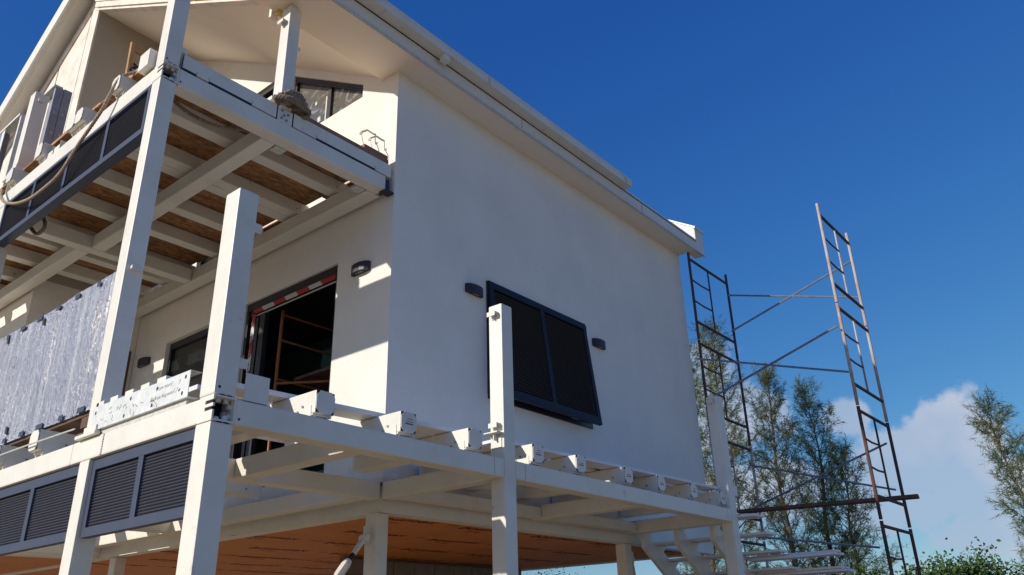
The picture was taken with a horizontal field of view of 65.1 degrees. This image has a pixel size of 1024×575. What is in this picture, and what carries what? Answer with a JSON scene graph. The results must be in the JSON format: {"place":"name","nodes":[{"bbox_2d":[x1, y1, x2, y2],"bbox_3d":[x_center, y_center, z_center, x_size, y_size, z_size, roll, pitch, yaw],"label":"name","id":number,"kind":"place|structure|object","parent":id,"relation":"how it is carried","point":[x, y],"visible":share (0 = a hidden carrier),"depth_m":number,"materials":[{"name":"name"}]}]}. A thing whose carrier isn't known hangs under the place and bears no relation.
{"place":"outdoors","nodes":[
{"label":"outdoors","id":0,"kind":"place"},
{"bbox_2d":[0,0,1023,574],"label":"sky","id":1,"kind":"structure","parent":0,"point":[903,120],"materials":[{"name":"blue"}]},
{"bbox_3d":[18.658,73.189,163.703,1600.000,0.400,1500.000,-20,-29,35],"label":"ground","id":2,"kind":"structure","parent":0,"visible":0},
{"bbox_2d":[0,0,713,574],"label":"house","id":3,"kind":"structure","parent":2,"relation":"on","point":[494,180],"depth_m":10.17,"materials":[{"name":"white paint"}]},
{"bbox_2d":[137,357,150,367],"bbox_3d":[-5.163,1.046,11.205,0.280,0.108,0.082,-20,-29,35],"label":"wall lamp","id":4,"kind":"object","parent":3,"relation":"attached to","point":[143,362],"visible":1,"depth_m":11.14,"materials":[{"name":"grey"}]},
{"bbox_2d":[166,328,208,386],"bbox_3d":[-4.198,1.679,10.277,1.170,2.280,0.080,-20,-29,35],"label":"window","id":5,"kind":"structure","parent":3,"relation":"in","point":[188,353],"depth_m":10.67,"materials":[{"name":"grey glass"}]},
{"bbox_2d":[198,84,273,266],"bbox_3d":[-3.760,-1.485,11.166,1.550,2.645,0.100,-20,-29,35],"label":"door","id":6,"kind":"structure","parent":3,"relation":"in","point":[269,91],"depth_m":11.35,"materials":[{"name":"grey"}]},
{"bbox_2d":[230,265,337,486],"bbox_3d":[-2.538,1.104,8.998,1.775,2.425,0.104,-20,-29,35],"label":"door","id":7,"kind":"structure","parent":3,"relation":"in","point":[261,308],"depth_m":9.51,"materials":[{"name":"grey"}]},
{"bbox_2d":[267,310,332,450],"bbox_3d":[-1.834,1.201,9.482,1.429,2.700,1.372,-20,-29,35],"label":"indoor scaffold","id":8,"kind":"object","parent":3,"relation":"on","point":[276,378],"visible":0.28,"depth_m":9.67,"materials":[{"name":"metal"}]},
{"bbox_2d":[294,366,329,388],"bbox_3d":[-1.799,1.177,9.833,0.950,0.035,1.400,-20,-29,35],"label":"floor plank","id":9,"kind":"object","parent":8,"relation":"on","point":[322,374],"visible":0.21,"depth_m":9.51,"materials":[{"name":"brown wood"}]},
{"bbox_2d":[295,77,362,122],"bbox_3d":[-2.337,-2.566,10.321,1.485,1.091,0.086,-20,-29,35],"label":"window","id":10,"kind":"structure","parent":3,"relation":"in","point":[324,99],"depth_m":10.26,"materials":[{"name":"grey"}]},
{"bbox_2d":[351,260,370,276],"bbox_3d":[-1.632,-0.205,8.561,0.280,0.108,0.082,-20,-29,35],"label":"wall lamp","id":11,"kind":"object","parent":3,"relation":"attached to","point":[359,267],"visible":1,"depth_m":8.51,"materials":[{"name":"grey metal"}]},
{"bbox_2d":[465,283,482,297],"bbox_3d":[-0.417,0.032,9.202,0.082,0.108,0.280,-20,-29,35],"label":"wall lamp","id":12,"kind":"object","parent":3,"relation":"attached to","point":[476,290],"visible":1,"depth_m":9.15,"materials":[{"name":"grey metal"}]},
{"bbox_2d":[486,280,592,428],"bbox_3d":[0.325,0.891,9.942,0.142,1.430,2.045,-20,-29,35],"label":"window","id":13,"kind":"structure","parent":3,"relation":"in","point":[518,404],"depth_m":9.45,"materials":[{"name":"grey"}]},
{"bbox_2d":[488,280,602,425],"bbox_3d":[0.423,0.841,9.847,0.209,1.421,1.985,-20,-29,35],"label":"bahama shutter","id":14,"kind":"object","parent":3,"relation":"attached to","point":[550,350],"visible":0.88,"depth_m":9.88,"materials":[{"name":"black"}]},
{"bbox_2d":[592,338,605,349],"bbox_3d":[1.212,0.776,11.025,0.082,0.108,0.280,-20,-29,35],"label":"wall lamp","id":15,"kind":"object","parent":3,"relation":"attached to","point":[598,343],"visible":1,"depth_m":10.96,"materials":[{"name":"grey metal"}]},
{"bbox_2d":[0,0,744,574],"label":"steel deck","id":16,"kind":"structure","parent":2,"relation":"on","point":[220,416],"depth_m":6.27,"materials":[{"name":"white metal"}]},
{"bbox_2d":[0,428,74,455],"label":"steel rod","id":17,"kind":"object","parent":16,"relation":"attached to","point":[37,441],"visible":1,"depth_m":5.94,"materials":[{"name":"white metal"}]},
{"bbox_2d":[0,464,79,555],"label":"louvre panel","id":18,"kind":"object","parent":16,"relation":"attached to","point":[35,513],"visible":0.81,"depth_m":5.86,"materials":[{"name":"black metal"}]},
{"bbox_2d":[0,272,115,447],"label":"wrapped panel stack","id":19,"kind":"object","parent":16,"relation":"on","point":[49,363],"visible":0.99,"depth_m":6.76,"materials":[{"name":"silver metal"}]},
{"bbox_2d":[80,427,195,538],"bbox_3d":[-2.325,1.241,5.023,1.325,0.517,0.059,-20,-29,35],"label":"louvre panel","id":20,"kind":"object","parent":16,"relation":"attached to","point":[140,486],"visible":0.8,"depth_m":4.99,"materials":[{"name":"black metal"}]},
{"bbox_2d":[91,370,201,434],"bbox_3d":[-2.422,0.779,5.248,1.263,0.205,0.077,-20,-29,35],"label":"galvanised channel","id":21,"kind":"object","parent":16,"relation":"on","point":[171,393],"visible":1,"depth_m":5.17,"materials":[{"name":"white metal"}]},
{"bbox_2d":[96,400,109,406],"bbox_3d":[-2.865,0.830,5.642,0.110,0.040,0.070,-20,-29,35],"label":"packing block","id":22,"kind":"object","parent":21,"relation":"on","point":[102,402],"depth_m":5.61,"materials":[{"name":"white paint"}]},
{"bbox_2d":[110,395,122,401],"bbox_3d":[-2.711,0.775,5.527,0.110,0.040,0.070,-20,-29,35],"label":"packing block","id":23,"kind":"object","parent":21,"relation":"on","point":[115,397],"depth_m":5.49,"materials":[{"name":"white paint"}]},
{"bbox_2d":[125,389,137,395],"bbox_3d":[-2.549,0.718,5.406,0.110,0.040,0.070,-20,-29,35],"label":"packing block","id":24,"kind":"object","parent":21,"relation":"on","point":[130,391],"depth_m":5.37,"materials":[{"name":"white paint"}]},
{"bbox_2d":[141,382,155,388],"bbox_3d":[-2.387,0.660,5.285,0.110,0.040,0.070,-20,-29,35],"label":"packing block","id":25,"kind":"object","parent":21,"relation":"on","point":[146,385],"depth_m":5.25,"materials":[{"name":"white paint"}]},
{"bbox_2d":[157,375,170,382],"bbox_3d":[-2.226,0.603,5.164,0.110,0.040,0.070,-20,-29,35],"label":"packing block","id":26,"kind":"object","parent":21,"relation":"on","point":[163,378],"depth_m":5.13,"materials":[{"name":"white paint"}]},
{"bbox_2d":[0,5,393,317],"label":"steel balcony","id":27,"kind":"structure","parent":16,"relation":"attached to","point":[284,163],"depth_m":8.81,"materials":[{"name":"white metal"}]},
{"bbox_2d":[0,113,25,187],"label":"steel studs","id":28,"kind":"object","parent":27,"relation":"on","point":[12,127],"visible":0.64,"depth_m":11.19,"materials":[{"name":"white metal"}]},
{"bbox_2d":[30,217,46,235],"bbox_3d":[-4.972,-0.712,8.411,0.572,0.474,0.062,-20,-29,35],"label":"rope","id":29,"kind":"object","parent":27,"relation":"hanging from","point":[39,232],"visible":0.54,"depth_m":8.20,"materials":[{"name":"beige fabric"}]},
{"bbox_2d":[39,84,71,144],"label":"steel studs","id":30,"kind":"object","parent":27,"relation":"on","point":[57,112],"visible":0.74,"depth_m":9.46,"materials":[{"name":"silver metal"}]},
{"bbox_2d":[0,71,136,204],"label":"rope","id":31,"kind":"object","parent":27,"relation":"hanging from","point":[78,144],"visible":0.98,"depth_m":7.39,"materials":[{"name":"beige fabric"}]},
{"bbox_2d":[0,84,151,247],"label":"louvre panel","id":32,"kind":"object","parent":27,"relation":"attached to","point":[112,141],"visible":0.87,"depth_m":7.47,"materials":[{"name":"black metal"}]},
{"bbox_2d":[51,102,100,144],"bbox_3d":[-4.731,-1.553,8.513,1.450,0.290,0.025,-20,-29,35],"label":"toe board","id":33,"kind":"object","parent":27,"relation":"on","point":[66,131],"visible":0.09,"depth_m":8.63,"materials":[{"name":"brown wood"}]},
{"bbox_2d":[125,42,145,76],"bbox_3d":[-3.680,-2.057,8.014,0.075,0.761,0.393,-20,-29,35],"label":"timber rack","id":34,"kind":"object","parent":27,"relation":"on","point":[133,48],"visible":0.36,"depth_m":7.97,"materials":[{"name":"brown wood"}]},
{"bbox_2d":[173,98,248,131],"bbox_3d":[-2.813,-1.637,7.380,0.100,0.255,1.079,-20,-30,36],"label":"rope","id":35,"kind":"object","parent":27,"relation":"hanging from","point":[186,111],"visible":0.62,"depth_m":7.36,"materials":[{"name":"beige fabric"}]},
{"bbox_2d":[272,89,311,119],"bbox_3d":[-2.140,-1.811,7.828,0.219,0.231,0.437,-20,-29,35],"label":"rope coil","id":36,"kind":"object","parent":27,"relation":"on","point":[296,101],"visible":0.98,"depth_m":7.79,"materials":[{"name":"beige fabric"}]},
{"bbox_2d":[300,115,387,163],"bbox_3d":[-1.770,-1.514,8.364,0.140,0.053,1.160,-20,-29,35],"label":"floor plank","id":37,"kind":"object","parent":27,"relation":"on","point":[331,131],"visible":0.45,"depth_m":8.33,"materials":[{"name":"brown wood"}]},
{"bbox_2d":[361,144,387,159],"bbox_3d":[-1.523,-1.440,8.681,0.155,0.051,0.330,-20,-29,35],"label":"floor plank","id":38,"kind":"object","parent":37,"relation":"on","point":[375,151],"visible":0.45,"depth_m":8.63,"materials":[{"name":"brown wood"}]},
{"bbox_2d":[359,129,378,150],"bbox_3d":[-1.609,-1.578,9.019,0.364,0.568,0.024,-20,-29,35],"label":"cable","id":39,"kind":"object","parent":27,"relation":"hanging from","point":[369,131],"visible":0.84,"depth_m":9.07,"materials":[{"name":"grey plastic"}]},
{"bbox_2d":[188,384,271,405],"bbox_3d":[-1.857,0.795,5.604,0.155,0.034,0.840,-20,-29,35],"label":"deck board","id":40,"kind":"object","parent":16,"relation":"on","point":[194,390],"visible":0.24,"depth_m":5.31,"materials":[{"name":"white wood"}]},
{"bbox_2d":[257,436,285,442],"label":"deck board","id":41,"kind":"object","parent":16,"relation":"on","point":[272,439],"visible":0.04,"depth_m":6.59,"materials":[{"name":"white wood"}]},
{"bbox_2d":[236,383,460,435],"bbox_3d":[-1.128,0.961,6.031,0.190,0.036,2.267,-22,-31,39],"label":"deck board","id":42,"kind":"object","parent":16,"relation":"on","point":[345,411],"visible":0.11,"depth_m":5.94,"materials":[{"name":"white wood"}]},
{"bbox_2d":[411,432,433,438],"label":"deck board","id":43,"kind":"object","parent":16,"relation":"on","point":[417,435],"visible":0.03,"depth_m":6.61,"materials":[{"name":"wood"}]},
{"bbox_2d":[482,440,691,484],"bbox_3d":[0.882,1.771,7.994,0.190,0.028,3.164,-21,-31,38],"label":"deck board","id":44,"kind":"object","parent":16,"relation":"on","point":[590,462],"visible":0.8,"depth_m":7.99,"materials":[{"name":"white wood"}]},
{"bbox_2d":[633,476,718,490],"bbox_3d":[1.538,2.085,8.830,0.190,0.026,2.555,-22,-31,38],"label":"deck board","id":45,"kind":"object","parent":44,"relation":"on","point":[702,487],"visible":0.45,"depth_m":9.49,"materials":[{"name":"white wood"}]},
{"bbox_2d":[480,445,699,493],"bbox_3d":[0.994,1.978,8.476,0.162,0.030,4.100,-20,-30,36],"label":"floor board","id":46,"kind":"object","parent":16,"relation":"on","point":[484,448],"depth_m":7.88,"materials":[{"name":"wood"}]},
{"bbox_2d":[339,557,520,574],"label":"block wall","id":47,"kind":"structure","parent":2,"relation":"on","point":[397,567],"depth_m":11.99,"materials":[{"name":"grey concrete"}]},
{"bbox_2d":[526,567,584,574],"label":"shrub","id":48,"kind":"object","parent":2,"relation":"on","point":[551,572],"visible":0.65,"depth_m":51.29,"materials":[{"name":"green plant"}]},
{"bbox_2d":[677,548,759,573],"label":"shrub","id":49,"kind":"object","parent":2,"relation":"on","point":[687,569],"visible":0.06,"depth_m":43.84,"materials":[{"name":"green plant"}]},
{"bbox_2d":[681,339,758,574],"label":"casuarina tree","id":50,"kind":"object","parent":2,"relation":"on","point":[712,563],"visible":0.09,"depth_m":39.11,"materials":[{"name":"green plant"}]},
{"bbox_2d":[641,513,799,574],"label":"staircase","id":51,"kind":"structure","parent":2,"relation":"on","point":[686,546],"depth_m":10.17,"materials":[{"name":"white paint"}]},
{"bbox_2d":[748,552,838,561],"bbox_3d":[3.455,3.325,9.893,1.100,0.028,0.130,-20,-29,35],"label":"deck board","id":52,"kind":"object","parent":51,"relation":"on","point":[794,556],"visible":1,"depth_m":9.83,"materials":[{"name":"white wood"}]},
{"bbox_2d":[745,549,840,559],"bbox_3d":[3.458,3.327,9.973,1.210,0.028,0.130,-20,-29,35],"label":"deck board","id":53,"kind":"object","parent":52,"relation":"on","point":[799,553],"visible":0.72,"depth_m":9.88,"materials":[{"name":"white wood"}]},
{"bbox_2d":[755,552,843,561],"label":"deck board","id":54,"kind":"object","parent":51,"relation":"on","point":[840,553],"visible":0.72,"depth_m":9.90,"materials":[{"name":"white wood"}]},
{"bbox_2d":[759,568,847,574],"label":"deck board","id":55,"kind":"object","parent":51,"relation":"on","point":[816,571],"visible":1,"depth_m":9.93,"materials":[{"name":"white wood"}]},
{"bbox_2d":[757,566,845,573],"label":"deck board","id":56,"kind":"object","parent":55,"relation":"on","point":[811,569],"visible":0.84,"depth_m":9.95,"materials":[{"name":"white wood"}]},
{"bbox_2d":[801,569,852,574],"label":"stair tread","id":57,"kind":"object","parent":51,"relation":"on","point":[850,570],"visible":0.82,"depth_m":9.91,"materials":[{"name":"white wood"}]},
{"bbox_2d":[811,570,855,574],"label":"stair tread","id":58,"kind":"object","parent":51,"relation":"on","point":[835,573],"visible":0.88,"depth_m":10.05,"materials":[{"name":"white wood"}]},
{"bbox_2d":[684,315,800,572],"bbox_3d":[9.702,8.484,35.706,5.735,15.867,5.059,-2,-24,1],"label":"casuarina tree","id":59,"kind":"object","parent":2,"relation":"on","point":[712,384],"visible":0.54,"depth_m":36.70,"materials":[{"name":"green plant"}]},
{"bbox_2d":[728,361,854,568],"bbox_3d":[12.952,10.294,38.538,5.819,14.655,5.415,-20,-29,35],"label":"casuarina tree","id":60,"kind":"object","parent":2,"relation":"on","point":[767,381],"visible":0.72,"depth_m":39.11,"materials":[{"name":"green plant"}]},
{"bbox_2d":[687,203,921,574],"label":"scaffold","id":61,"kind":"object","parent":2,"relation":"on","point":[877,496],"visible":0.88,"depth_m":12.36,"materials":[{"name":"grey metal"}]},
{"bbox_2d":[737,494,919,513],"bbox_3d":[4.758,3.302,12.198,2.621,0.045,0.223,-12,-26,23],"label":"scaffold plank","id":62,"kind":"object","parent":61,"relation":"on","point":[823,504],"visible":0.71,"depth_m":12.14,"materials":[{"name":"brown wood"}]},
{"bbox_2d":[771,373,880,574],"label":"casuarina tree","id":63,"kind":"object","parent":2,"relation":"on","point":[808,403],"visible":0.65,"depth_m":40.55,"materials":[{"name":"green plant"}]},
{"bbox_2d":[797,434,907,574],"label":"casuarina tree","id":64,"kind":"object","parent":2,"relation":"on","point":[844,452],"visible":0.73,"depth_m":39.19,"materials":[{"name":"green plant"}]},
{"bbox_2d":[828,555,897,574],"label":"shrub","id":65,"kind":"object","parent":2,"relation":"on","point":[874,572],"visible":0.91,"depth_m":30.94,"materials":[{"name":"green plant"}]},
{"bbox_2d":[886,537,975,574],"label":"shrub","id":66,"kind":"object","parent":2,"relation":"on","point":[927,570],"visible":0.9,"depth_m":29.82,"materials":[{"name":"green plant"}]},
{"bbox_2d":[932,536,1012,574],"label":"shrub","id":67,"kind":"object","parent":2,"relation":"on","point":[978,566],"visible":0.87,"depth_m":29.32,"materials":[{"name":"green plant"}]},
{"bbox_2d":[960,382,1023,572],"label":"casuarina tree","id":68,"kind":"object","parent":2,"relation":"on","point":[995,439],"visible":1,"depth_m":31.74,"materials":[{"name":"green plant"}]},
{"bbox_2d":[989,549,1023,574],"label":"shrub","id":69,"kind":"object","parent":2,"relation":"on","point":[1015,572],"visible":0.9,"depth_m":29.45,"materials":[{"name":"green plant"}]}
]}

